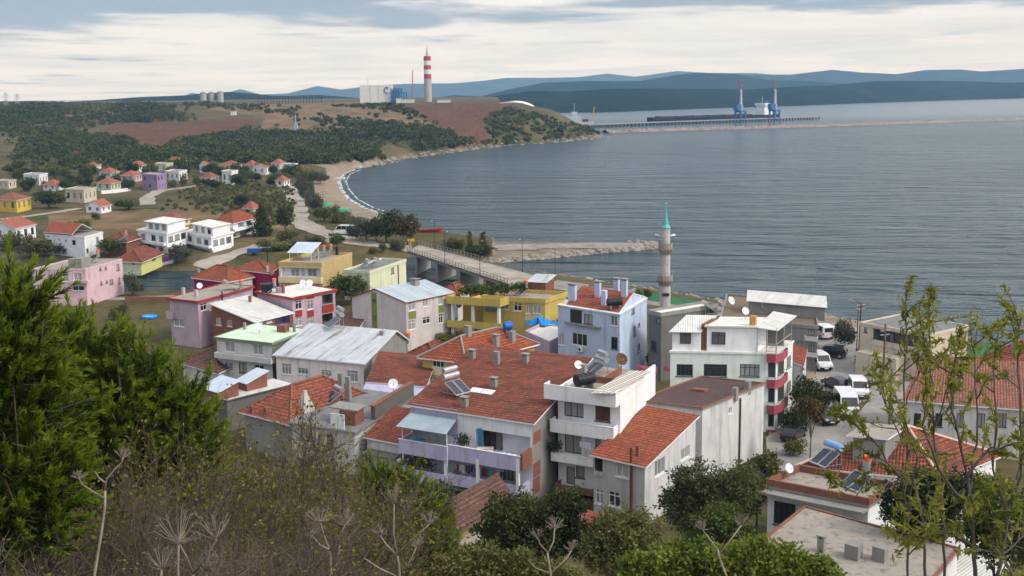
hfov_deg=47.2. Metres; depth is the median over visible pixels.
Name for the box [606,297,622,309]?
water tank
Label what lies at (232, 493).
thicket shrub
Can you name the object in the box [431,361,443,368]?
window
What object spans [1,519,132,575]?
thicket shrub
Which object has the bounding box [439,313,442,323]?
window
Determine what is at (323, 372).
window
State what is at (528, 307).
window
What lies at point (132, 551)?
thicket shrub
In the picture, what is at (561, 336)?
window
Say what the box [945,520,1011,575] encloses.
outbuilding
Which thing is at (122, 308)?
bush
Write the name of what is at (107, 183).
house
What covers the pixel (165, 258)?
garden wall
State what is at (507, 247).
jetty track
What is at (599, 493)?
window
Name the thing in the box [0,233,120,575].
pine
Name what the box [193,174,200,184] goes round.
tree
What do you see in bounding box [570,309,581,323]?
window
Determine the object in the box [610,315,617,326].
window
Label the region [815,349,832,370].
van
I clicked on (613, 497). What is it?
window
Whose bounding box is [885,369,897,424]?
utility pole
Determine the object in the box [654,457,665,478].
window
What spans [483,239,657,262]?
rock armour
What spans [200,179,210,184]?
tree
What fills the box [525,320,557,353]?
house
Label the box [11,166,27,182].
tree
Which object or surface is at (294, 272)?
window
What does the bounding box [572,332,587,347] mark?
window
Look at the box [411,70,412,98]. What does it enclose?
crawler crane
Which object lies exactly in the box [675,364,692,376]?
window
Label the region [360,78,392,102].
boiler house
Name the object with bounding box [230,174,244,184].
tree
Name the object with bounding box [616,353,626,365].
satellite dish
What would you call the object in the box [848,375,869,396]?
van
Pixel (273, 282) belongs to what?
solar water heater
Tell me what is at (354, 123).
woods
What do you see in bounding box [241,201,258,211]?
house
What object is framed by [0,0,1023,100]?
sky
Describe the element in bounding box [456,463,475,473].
laundry
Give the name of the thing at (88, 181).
tree
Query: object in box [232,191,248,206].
tree
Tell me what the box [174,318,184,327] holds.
window
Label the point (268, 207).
bush
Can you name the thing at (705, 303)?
solar water heater
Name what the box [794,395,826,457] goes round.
tree
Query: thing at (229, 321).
window
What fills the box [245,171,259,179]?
tree
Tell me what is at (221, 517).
thicket shrub
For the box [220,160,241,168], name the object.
house
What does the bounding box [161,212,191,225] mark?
house
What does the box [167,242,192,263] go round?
tree
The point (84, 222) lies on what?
bush
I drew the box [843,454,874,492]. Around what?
solar water heater
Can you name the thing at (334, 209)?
bush
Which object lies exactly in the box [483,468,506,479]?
laundry
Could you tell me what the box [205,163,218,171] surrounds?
tree
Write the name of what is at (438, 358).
house
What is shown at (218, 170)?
tree
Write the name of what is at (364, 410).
house
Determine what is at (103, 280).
house
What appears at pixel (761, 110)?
cargo ship
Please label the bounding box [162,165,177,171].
bush
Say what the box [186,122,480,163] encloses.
woods
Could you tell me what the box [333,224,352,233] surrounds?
minibus
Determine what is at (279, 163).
house
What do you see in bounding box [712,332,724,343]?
window
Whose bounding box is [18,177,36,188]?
tree
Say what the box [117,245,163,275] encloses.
house
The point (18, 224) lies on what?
house
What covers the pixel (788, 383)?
window
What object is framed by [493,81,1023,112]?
hills
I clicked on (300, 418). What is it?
thicket shrub
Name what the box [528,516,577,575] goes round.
dry stalk
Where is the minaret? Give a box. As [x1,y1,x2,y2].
[655,203,675,307]
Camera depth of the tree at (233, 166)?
522.67 m
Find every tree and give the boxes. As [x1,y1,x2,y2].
[1,163,18,174]
[11,161,27,166]
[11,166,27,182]
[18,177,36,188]
[24,168,37,172]
[31,188,68,207]
[44,167,60,179]
[57,179,73,187]
[64,181,78,187]
[66,173,74,182]
[74,174,83,185]
[78,167,93,177]
[80,176,92,186]
[81,164,97,171]
[82,157,100,164]
[95,238,128,256]
[97,173,106,178]
[112,199,139,209]
[122,161,141,171]
[122,270,145,295]
[124,179,135,188]
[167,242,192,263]
[172,156,185,165]
[174,159,188,165]
[179,164,190,172]
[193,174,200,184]
[200,165,213,172]
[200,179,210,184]
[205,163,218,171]
[207,179,220,187]
[213,167,223,174]
[229,161,240,169]
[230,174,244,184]
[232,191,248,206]
[234,165,249,170]
[239,175,248,186]
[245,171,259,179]
[246,220,253,231]
[249,201,277,236]
[251,173,261,181]
[252,160,269,165]
[265,176,276,184]
[270,164,278,173]
[270,171,286,178]
[274,202,293,228]
[286,164,300,176]
[293,176,305,189]
[298,178,314,197]
[304,187,317,202]
[304,192,326,209]
[309,171,329,183]
[312,207,332,221]
[324,272,375,304]
[328,233,346,245]
[345,220,359,239]
[346,217,380,240]
[366,218,383,241]
[370,207,404,242]
[378,244,386,252]
[395,213,421,244]
[465,231,473,248]
[478,231,487,249]
[643,289,651,298]
[653,453,772,547]
[737,448,784,534]
[786,368,831,425]
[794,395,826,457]
[818,390,835,406]
[830,315,856,345]
[876,462,996,543]
[948,468,1023,575]
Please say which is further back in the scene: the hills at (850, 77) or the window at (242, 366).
the hills at (850, 77)
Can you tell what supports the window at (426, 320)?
in the apartment building at (419, 310)
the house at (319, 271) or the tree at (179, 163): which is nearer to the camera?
the house at (319, 271)
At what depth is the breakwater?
1156.81 m
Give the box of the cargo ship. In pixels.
[647,97,777,121]
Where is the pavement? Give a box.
[766,322,910,470]
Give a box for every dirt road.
[139,185,203,204]
[193,239,329,268]
[284,183,411,251]
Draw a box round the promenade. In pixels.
[551,279,818,322]
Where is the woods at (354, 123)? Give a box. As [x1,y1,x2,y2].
[255,102,439,130]
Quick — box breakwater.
[601,117,1023,132]
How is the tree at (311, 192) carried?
on the ground at (462, 115)
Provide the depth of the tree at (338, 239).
274.82 m
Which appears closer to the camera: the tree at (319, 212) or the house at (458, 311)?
the house at (458, 311)
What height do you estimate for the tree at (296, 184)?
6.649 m
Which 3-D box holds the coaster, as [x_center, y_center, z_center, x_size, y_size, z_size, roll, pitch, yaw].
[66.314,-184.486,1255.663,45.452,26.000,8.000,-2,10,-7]
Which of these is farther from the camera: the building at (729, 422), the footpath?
the footpath
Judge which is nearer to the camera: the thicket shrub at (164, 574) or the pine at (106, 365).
the thicket shrub at (164, 574)
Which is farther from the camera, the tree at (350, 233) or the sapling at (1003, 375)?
the tree at (350, 233)
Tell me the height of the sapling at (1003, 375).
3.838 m
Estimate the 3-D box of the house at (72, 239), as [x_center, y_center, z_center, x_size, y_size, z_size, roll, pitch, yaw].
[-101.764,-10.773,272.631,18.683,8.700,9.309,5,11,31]
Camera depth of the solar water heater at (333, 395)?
120.69 m
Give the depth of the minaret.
166.93 m
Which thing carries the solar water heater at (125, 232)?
on the house at (132, 241)
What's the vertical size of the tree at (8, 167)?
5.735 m
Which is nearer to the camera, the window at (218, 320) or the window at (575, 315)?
the window at (575, 315)
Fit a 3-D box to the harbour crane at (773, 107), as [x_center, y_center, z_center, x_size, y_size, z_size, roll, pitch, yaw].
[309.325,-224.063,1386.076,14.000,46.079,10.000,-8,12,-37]
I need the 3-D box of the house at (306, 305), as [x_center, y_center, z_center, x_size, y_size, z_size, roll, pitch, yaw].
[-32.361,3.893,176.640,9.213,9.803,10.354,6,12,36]
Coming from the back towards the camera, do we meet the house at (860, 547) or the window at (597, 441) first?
the window at (597, 441)
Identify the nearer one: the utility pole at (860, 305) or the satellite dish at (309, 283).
the utility pole at (860, 305)
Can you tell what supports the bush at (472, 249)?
on the ground at (462, 115)
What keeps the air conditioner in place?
attached to the house at (590, 322)
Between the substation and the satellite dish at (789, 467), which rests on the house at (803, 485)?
the satellite dish at (789, 467)
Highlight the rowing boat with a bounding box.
[416,228,442,232]
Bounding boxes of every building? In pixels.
[343,258,406,299]
[350,278,455,351]
[446,274,567,336]
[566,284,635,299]
[646,376,765,474]
[647,301,717,380]
[669,311,795,431]
[720,290,826,369]
[855,314,968,380]
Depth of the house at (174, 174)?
499.66 m
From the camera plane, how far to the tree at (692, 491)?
83.77 m
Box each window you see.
[73,286,83,290]
[74,273,81,279]
[168,236,173,242]
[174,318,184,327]
[181,232,185,239]
[200,302,207,311]
[213,240,217,246]
[215,318,221,326]
[224,362,233,371]
[225,341,234,352]
[226,236,230,243]
[227,320,232,327]
[238,362,246,373]
[252,344,263,355]
[254,364,263,368]
[281,363,291,375]
[291,269,299,275]
[295,300,301,310]
[295,317,302,326]
[297,368,308,375]
[299,430,311,443]
[307,269,316,275]
[307,300,312,310]
[307,317,312,323]
[321,370,331,377]
[347,370,357,382]
[408,302,414,311]
[408,319,415,330]
[423,299,428,307]
[423,316,430,324]
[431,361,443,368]
[438,296,443,305]
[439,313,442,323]
[482,468,493,476]
[484,430,494,448]
[504,469,512,480]
[514,303,521,311]
[525,305,530,313]
[532,305,540,314]
[559,333,563,345]
[565,402,582,417]
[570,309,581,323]
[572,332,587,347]
[575,466,584,479]
[584,314,592,325]
[594,405,610,423]
[594,438,600,448]
[594,488,603,505]
[608,491,620,508]
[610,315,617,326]
[611,337,617,350]
[615,462,629,479]
[650,341,656,352]
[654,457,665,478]
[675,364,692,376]
[680,332,690,343]
[681,445,690,462]
[704,364,727,377]
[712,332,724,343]
[739,364,759,377]
[772,500,795,525]
[786,356,791,370]
[786,381,789,395]
[808,329,813,335]
[808,345,813,351]
[889,332,894,341]
[913,413,920,426]
[935,413,942,427]
[956,413,963,427]
[978,413,984,427]
[998,413,1006,427]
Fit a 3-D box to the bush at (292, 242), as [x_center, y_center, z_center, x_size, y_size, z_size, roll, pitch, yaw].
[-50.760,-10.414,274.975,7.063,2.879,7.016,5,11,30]
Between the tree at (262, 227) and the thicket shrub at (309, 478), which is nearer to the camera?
the thicket shrub at (309, 478)
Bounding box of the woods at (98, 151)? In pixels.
[0,99,302,166]
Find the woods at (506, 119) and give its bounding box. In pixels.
[481,105,600,144]
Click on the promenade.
(560, 285)
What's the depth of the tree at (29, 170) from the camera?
511.39 m
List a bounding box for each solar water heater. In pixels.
[91,250,99,262]
[118,230,126,240]
[223,279,237,290]
[237,280,243,294]
[264,278,276,293]
[308,247,318,258]
[315,245,325,257]
[322,244,332,256]
[323,305,344,328]
[327,384,344,403]
[359,258,370,268]
[367,257,378,266]
[405,332,410,350]
[441,365,470,395]
[514,280,528,295]
[587,349,608,374]
[701,300,718,313]
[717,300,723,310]
[809,439,844,467]
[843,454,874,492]
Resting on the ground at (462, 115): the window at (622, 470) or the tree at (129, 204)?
the tree at (129, 204)
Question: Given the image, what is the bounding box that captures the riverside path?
[106,295,174,299]
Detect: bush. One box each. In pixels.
[0,230,33,249]
[14,235,54,257]
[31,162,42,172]
[52,240,66,255]
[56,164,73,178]
[68,218,93,228]
[90,211,100,218]
[107,302,131,319]
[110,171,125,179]
[122,177,129,187]
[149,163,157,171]
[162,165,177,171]
[168,178,176,187]
[179,172,186,185]
[202,194,225,200]
[247,193,258,201]
[253,237,290,250]
[258,202,273,212]
[272,228,300,240]
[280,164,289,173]
[282,238,307,249]
[292,165,317,182]
[302,234,328,243]
[322,203,341,217]
[328,209,351,222]
[341,447,464,575]
[346,214,366,224]
[368,247,377,253]
[389,239,405,249]
[424,538,584,575]
[430,478,457,532]
[434,332,458,341]
[440,236,457,250]
[454,238,465,248]
[463,244,497,255]
[467,483,595,565]
[568,494,668,575]
[615,532,847,575]
[682,498,756,547]
[780,399,808,430]
[781,438,809,455]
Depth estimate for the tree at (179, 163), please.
544.34 m
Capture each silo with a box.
[200,92,206,102]
[209,91,213,101]
[217,91,223,102]
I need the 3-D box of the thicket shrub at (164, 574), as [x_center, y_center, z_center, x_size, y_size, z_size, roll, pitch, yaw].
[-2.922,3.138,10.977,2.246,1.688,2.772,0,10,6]
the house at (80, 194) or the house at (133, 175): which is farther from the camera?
the house at (133, 175)
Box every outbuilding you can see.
[205,367,290,430]
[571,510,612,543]
[792,344,807,385]
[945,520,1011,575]
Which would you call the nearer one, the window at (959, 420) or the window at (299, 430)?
the window at (299, 430)
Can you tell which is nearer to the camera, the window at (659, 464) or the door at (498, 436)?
the window at (659, 464)
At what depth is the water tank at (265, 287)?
173.81 m
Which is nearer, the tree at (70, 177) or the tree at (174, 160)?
the tree at (70, 177)
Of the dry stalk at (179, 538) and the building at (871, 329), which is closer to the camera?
the dry stalk at (179, 538)
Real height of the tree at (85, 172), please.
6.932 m
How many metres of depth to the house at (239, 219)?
301.48 m
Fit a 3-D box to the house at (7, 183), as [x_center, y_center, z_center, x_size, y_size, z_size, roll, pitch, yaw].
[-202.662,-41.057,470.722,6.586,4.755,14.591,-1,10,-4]
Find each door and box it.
[495,432,501,450]
[565,434,580,453]
[567,466,574,484]
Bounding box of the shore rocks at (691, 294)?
[540,272,843,317]
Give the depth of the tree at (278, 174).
474.42 m
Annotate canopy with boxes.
[636,365,656,391]
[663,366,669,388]
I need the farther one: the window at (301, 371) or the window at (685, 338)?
the window at (301, 371)
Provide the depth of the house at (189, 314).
169.97 m
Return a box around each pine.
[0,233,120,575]
[25,292,244,528]
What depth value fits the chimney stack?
1214.70 m
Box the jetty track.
[492,242,642,250]
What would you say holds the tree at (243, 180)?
on the ground at (462, 115)
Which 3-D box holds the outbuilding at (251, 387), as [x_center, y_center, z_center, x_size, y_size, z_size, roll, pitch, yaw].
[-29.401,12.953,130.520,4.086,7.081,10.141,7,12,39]
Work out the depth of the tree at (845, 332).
161.98 m
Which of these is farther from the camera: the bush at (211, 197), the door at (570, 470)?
the bush at (211, 197)
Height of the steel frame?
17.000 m
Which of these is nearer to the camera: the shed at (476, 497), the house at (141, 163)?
the shed at (476, 497)
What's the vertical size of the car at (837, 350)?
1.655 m
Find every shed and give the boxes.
[449,473,513,538]
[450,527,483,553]
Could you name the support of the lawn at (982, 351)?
on the ground at (462, 115)
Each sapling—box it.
[814,350,958,575]
[855,274,947,575]
[880,306,1023,575]
[895,282,981,575]
[914,469,1023,575]
[962,282,1023,575]
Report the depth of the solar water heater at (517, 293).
171.44 m
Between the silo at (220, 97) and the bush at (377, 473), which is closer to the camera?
the bush at (377, 473)
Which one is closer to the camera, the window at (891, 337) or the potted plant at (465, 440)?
the potted plant at (465, 440)
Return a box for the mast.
[294,114,297,129]
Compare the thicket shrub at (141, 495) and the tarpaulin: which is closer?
the thicket shrub at (141, 495)
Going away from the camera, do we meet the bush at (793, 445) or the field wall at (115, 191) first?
the bush at (793, 445)
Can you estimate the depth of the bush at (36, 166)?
516.92 m
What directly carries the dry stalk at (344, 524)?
on the ground at (462, 115)
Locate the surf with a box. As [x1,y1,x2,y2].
[337,169,386,212]
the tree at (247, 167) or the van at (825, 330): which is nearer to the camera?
the van at (825, 330)
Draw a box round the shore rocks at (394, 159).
[370,134,608,165]
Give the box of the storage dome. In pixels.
[501,101,532,105]
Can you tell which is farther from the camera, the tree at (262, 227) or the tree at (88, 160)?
the tree at (88, 160)
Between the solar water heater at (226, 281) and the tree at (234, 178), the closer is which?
the solar water heater at (226, 281)
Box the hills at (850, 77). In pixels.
[743,69,1023,83]
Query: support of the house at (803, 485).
on the ground at (462, 115)
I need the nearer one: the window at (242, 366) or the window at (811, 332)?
the window at (242, 366)
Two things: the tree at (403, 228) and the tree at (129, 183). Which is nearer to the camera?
the tree at (403, 228)
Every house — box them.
[0,179,16,188]
[0,192,31,212]
[0,216,36,242]
[23,172,47,185]
[32,257,123,305]
[42,179,63,190]
[43,222,103,256]
[64,186,96,202]
[85,161,101,168]
[85,198,111,213]
[96,177,121,190]
[99,167,119,177]
[101,230,141,254]
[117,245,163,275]
[119,170,141,181]
[133,160,145,172]
[136,216,188,252]
[141,172,166,189]
[155,162,172,171]
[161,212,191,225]
[165,169,186,180]
[166,283,254,347]
[181,345,229,386]
[186,219,233,252]
[190,264,255,295]
[199,160,208,173]
[200,172,218,183]
[209,295,294,345]
[213,322,301,379]
[215,209,255,237]
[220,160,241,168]
[221,169,237,184]
[236,259,278,294]
[238,375,368,460]
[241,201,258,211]
[244,160,256,170]
[251,162,272,174]
[254,283,337,327]
[271,159,286,169]
[272,323,409,388]
[274,175,289,186]
[278,242,351,293]
[287,372,413,473]
[334,309,364,326]
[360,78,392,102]
[362,406,411,472]
[363,351,432,407]
[396,344,592,506]
[408,339,443,353]
[416,325,540,381]
[445,281,468,320]
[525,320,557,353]
[544,363,655,496]
[557,277,647,370]
[589,405,699,521]
[734,505,957,575]
[760,464,898,532]
[795,423,1000,519]
[902,356,1023,459]
[979,340,1023,360]
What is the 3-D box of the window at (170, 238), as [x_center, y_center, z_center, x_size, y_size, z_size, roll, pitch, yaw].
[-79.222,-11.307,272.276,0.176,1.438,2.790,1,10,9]
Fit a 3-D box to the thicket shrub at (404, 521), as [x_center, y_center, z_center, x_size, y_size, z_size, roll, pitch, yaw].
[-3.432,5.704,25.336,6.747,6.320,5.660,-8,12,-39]
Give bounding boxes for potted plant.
[403,455,423,470]
[413,457,436,471]
[452,432,473,446]
[546,439,562,451]
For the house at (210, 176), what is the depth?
479.81 m
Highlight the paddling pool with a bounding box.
[141,314,156,319]
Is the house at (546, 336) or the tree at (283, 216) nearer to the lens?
the house at (546, 336)
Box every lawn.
[641,292,699,304]
[969,343,994,356]
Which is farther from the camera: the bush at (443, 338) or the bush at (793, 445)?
the bush at (443, 338)
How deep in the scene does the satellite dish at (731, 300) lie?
163.90 m
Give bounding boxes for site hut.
[396,98,401,102]
[402,99,413,102]
[437,99,450,102]
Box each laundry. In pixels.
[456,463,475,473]
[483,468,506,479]
[578,440,592,449]
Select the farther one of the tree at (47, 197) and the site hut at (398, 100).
the site hut at (398, 100)
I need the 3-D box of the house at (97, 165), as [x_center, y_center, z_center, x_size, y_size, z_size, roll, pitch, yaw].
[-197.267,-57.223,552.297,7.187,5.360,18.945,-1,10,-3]
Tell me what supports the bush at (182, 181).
on the ground at (462, 115)
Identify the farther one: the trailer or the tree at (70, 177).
the tree at (70, 177)
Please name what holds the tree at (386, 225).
on the ground at (462, 115)
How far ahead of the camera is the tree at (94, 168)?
526.12 m
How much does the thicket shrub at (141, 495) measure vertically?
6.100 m
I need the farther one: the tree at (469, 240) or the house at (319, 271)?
the tree at (469, 240)
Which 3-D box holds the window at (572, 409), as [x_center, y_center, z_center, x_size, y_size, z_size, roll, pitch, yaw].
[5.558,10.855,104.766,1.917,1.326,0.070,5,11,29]
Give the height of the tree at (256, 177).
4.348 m
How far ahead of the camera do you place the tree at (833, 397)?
131.28 m
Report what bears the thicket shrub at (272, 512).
on the ground at (462, 115)
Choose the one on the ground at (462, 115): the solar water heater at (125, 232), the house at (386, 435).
the house at (386, 435)
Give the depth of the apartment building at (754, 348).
123.73 m
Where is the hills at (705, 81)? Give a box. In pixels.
[444,73,841,96]
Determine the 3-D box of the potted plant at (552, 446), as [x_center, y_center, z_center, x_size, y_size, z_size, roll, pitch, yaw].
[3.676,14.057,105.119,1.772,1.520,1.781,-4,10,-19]
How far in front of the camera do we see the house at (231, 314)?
167.55 m
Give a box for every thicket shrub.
[0,505,106,575]
[0,528,148,575]
[1,459,197,575]
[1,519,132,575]
[2,406,244,575]
[2,413,214,575]
[29,456,241,575]
[56,424,353,569]
[83,392,348,567]
[84,365,293,537]
[91,343,387,526]
[96,460,282,575]
[106,374,426,574]
[112,528,272,575]
[130,477,328,575]
[147,486,413,575]
[150,412,424,575]
[176,537,402,575]
[209,424,470,567]
[227,458,468,575]
[232,403,383,559]
[237,409,477,575]
[247,490,388,575]
[275,402,457,575]
[287,500,407,575]
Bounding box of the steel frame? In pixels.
[390,88,406,101]
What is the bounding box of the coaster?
[567,107,594,126]
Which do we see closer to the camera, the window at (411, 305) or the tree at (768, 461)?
the tree at (768, 461)
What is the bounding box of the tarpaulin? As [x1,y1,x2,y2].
[525,316,557,329]
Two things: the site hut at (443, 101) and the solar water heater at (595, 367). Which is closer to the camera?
the solar water heater at (595, 367)
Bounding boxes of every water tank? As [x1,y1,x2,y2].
[260,283,272,292]
[502,321,512,332]
[573,372,595,387]
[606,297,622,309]
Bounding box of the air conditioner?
[577,346,582,351]
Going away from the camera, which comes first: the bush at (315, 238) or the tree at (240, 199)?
the bush at (315, 238)
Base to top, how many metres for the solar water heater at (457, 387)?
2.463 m
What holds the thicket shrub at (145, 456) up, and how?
on the ground at (462, 115)
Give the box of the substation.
[258,96,321,103]
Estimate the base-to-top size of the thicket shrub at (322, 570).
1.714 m
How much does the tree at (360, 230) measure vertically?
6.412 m
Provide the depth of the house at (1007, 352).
138.20 m
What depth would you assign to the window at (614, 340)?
143.81 m
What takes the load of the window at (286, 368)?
in the house at (309, 350)
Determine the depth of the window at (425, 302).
166.70 m
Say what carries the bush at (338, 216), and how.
on the ground at (462, 115)
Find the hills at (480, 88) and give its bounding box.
[188,71,768,97]
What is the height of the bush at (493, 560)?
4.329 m
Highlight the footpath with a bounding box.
[0,208,81,218]
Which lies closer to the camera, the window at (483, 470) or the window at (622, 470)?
the window at (622, 470)
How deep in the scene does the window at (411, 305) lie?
164.57 m
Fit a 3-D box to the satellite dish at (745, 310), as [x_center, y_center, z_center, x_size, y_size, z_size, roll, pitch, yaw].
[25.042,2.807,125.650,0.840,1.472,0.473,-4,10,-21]
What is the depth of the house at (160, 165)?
535.64 m
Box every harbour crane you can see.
[733,79,746,118]
[768,79,780,117]
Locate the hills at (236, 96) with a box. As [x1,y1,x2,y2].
[75,92,351,101]
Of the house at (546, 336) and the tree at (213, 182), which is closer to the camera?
the house at (546, 336)
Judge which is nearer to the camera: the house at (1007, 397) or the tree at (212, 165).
the house at (1007, 397)
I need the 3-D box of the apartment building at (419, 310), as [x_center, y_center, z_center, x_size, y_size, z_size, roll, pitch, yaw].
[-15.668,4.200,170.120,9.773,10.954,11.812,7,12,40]
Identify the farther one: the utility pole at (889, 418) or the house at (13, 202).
the house at (13, 202)
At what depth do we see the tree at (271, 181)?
463.06 m
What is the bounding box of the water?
[0,98,1023,345]
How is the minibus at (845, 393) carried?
on the pavement
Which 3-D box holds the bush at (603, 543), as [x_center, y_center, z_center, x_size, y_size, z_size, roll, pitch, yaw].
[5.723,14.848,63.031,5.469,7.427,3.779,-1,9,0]
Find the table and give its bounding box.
[477,447,493,450]
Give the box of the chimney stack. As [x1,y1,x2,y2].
[424,48,431,101]
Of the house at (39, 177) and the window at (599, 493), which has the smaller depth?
the window at (599, 493)
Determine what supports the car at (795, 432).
on the pavement
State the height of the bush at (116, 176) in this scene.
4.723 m
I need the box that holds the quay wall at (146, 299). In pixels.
[125,296,169,301]
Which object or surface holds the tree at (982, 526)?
on the ground at (462, 115)
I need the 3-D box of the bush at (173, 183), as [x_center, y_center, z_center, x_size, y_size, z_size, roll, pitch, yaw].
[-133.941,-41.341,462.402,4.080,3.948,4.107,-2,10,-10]
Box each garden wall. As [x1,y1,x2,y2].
[162,256,171,261]
[162,260,172,265]
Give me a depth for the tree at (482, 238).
270.50 m
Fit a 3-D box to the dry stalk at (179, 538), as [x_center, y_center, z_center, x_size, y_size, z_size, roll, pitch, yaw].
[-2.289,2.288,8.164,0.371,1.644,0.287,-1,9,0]
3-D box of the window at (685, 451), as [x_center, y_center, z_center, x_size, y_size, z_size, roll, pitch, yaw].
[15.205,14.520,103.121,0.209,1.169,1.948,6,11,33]
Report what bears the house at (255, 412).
on the ground at (462, 115)
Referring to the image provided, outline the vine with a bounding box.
[453,280,528,308]
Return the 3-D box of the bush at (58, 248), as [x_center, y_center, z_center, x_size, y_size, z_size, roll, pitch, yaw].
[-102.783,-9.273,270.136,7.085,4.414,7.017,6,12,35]
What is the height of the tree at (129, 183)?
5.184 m
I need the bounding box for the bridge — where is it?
[407,241,542,286]
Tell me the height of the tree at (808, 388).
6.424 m
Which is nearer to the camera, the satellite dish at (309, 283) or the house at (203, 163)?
the satellite dish at (309, 283)
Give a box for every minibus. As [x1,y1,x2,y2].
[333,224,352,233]
[833,386,859,417]
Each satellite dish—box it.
[255,322,261,333]
[300,280,305,288]
[306,280,312,287]
[388,379,397,392]
[575,360,581,373]
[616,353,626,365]
[729,296,734,303]
[742,307,748,314]
[786,463,792,479]
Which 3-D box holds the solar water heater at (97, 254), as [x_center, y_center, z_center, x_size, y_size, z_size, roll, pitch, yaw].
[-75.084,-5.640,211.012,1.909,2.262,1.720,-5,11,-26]
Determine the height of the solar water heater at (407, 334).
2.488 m
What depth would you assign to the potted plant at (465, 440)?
104.33 m
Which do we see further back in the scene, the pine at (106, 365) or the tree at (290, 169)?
the tree at (290, 169)
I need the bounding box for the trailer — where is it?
[247,248,259,254]
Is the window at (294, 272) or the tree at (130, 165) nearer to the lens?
the window at (294, 272)
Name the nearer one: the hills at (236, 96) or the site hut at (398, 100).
the site hut at (398, 100)
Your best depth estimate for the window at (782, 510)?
91.45 m
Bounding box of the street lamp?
[849,299,858,350]
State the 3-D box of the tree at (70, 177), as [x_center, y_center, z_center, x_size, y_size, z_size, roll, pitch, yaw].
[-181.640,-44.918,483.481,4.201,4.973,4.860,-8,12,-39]
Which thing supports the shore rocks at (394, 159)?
on the ground at (462, 115)
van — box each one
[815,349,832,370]
[817,323,834,338]
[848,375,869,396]
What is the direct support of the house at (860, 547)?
on the ground at (462, 115)
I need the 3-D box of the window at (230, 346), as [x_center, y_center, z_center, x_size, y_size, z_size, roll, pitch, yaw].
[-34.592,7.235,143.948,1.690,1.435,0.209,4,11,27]
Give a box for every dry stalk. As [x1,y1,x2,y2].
[70,446,129,575]
[144,544,179,575]
[149,503,202,575]
[171,509,231,575]
[194,546,225,575]
[304,506,358,575]
[365,486,439,575]
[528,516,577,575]
[695,512,751,575]
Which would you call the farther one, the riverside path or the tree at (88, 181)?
the tree at (88, 181)
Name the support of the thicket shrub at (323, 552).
on the ground at (462, 115)
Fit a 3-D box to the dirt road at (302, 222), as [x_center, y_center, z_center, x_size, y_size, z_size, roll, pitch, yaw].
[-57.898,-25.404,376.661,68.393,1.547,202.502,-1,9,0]
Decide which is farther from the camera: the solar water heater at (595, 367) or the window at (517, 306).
the window at (517, 306)
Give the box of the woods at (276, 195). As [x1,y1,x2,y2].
[160,181,297,224]
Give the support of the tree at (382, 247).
on the ground at (462, 115)
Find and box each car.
[780,424,807,440]
[813,407,839,424]
[817,344,847,358]
[820,376,848,386]
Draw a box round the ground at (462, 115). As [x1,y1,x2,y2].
[0,97,1023,575]
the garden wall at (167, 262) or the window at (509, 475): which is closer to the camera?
the window at (509, 475)
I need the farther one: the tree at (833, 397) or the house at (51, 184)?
the house at (51, 184)
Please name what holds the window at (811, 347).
in the building at (808, 311)
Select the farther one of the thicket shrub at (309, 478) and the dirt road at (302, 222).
the dirt road at (302, 222)
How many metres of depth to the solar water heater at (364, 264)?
209.69 m
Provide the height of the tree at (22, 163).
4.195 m
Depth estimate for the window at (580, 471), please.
105.42 m
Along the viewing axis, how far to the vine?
170.61 m
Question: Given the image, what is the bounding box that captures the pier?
[582,116,820,127]
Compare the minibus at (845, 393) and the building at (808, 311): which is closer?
the minibus at (845, 393)
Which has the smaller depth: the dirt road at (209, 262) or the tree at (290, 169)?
the dirt road at (209, 262)
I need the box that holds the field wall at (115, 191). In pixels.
[101,188,130,193]
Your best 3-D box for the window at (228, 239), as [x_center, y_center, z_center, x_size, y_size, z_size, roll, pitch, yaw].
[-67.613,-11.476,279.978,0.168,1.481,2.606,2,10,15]
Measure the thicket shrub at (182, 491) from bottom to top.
6.004 m
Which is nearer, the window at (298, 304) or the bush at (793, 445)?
the bush at (793, 445)
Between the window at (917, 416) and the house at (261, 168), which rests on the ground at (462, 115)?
the house at (261, 168)
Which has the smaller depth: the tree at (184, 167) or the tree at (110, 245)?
the tree at (110, 245)
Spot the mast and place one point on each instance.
(295, 126)
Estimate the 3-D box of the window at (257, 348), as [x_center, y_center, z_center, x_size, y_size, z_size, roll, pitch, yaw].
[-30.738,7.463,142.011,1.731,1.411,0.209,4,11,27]
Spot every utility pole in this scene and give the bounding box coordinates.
[856,303,865,350]
[880,324,889,388]
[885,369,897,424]
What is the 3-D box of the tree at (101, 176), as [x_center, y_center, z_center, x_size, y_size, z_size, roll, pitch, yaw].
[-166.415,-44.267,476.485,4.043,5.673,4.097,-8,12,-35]
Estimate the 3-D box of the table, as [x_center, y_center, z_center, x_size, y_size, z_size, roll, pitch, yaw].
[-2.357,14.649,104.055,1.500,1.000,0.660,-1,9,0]
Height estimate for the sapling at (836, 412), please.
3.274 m

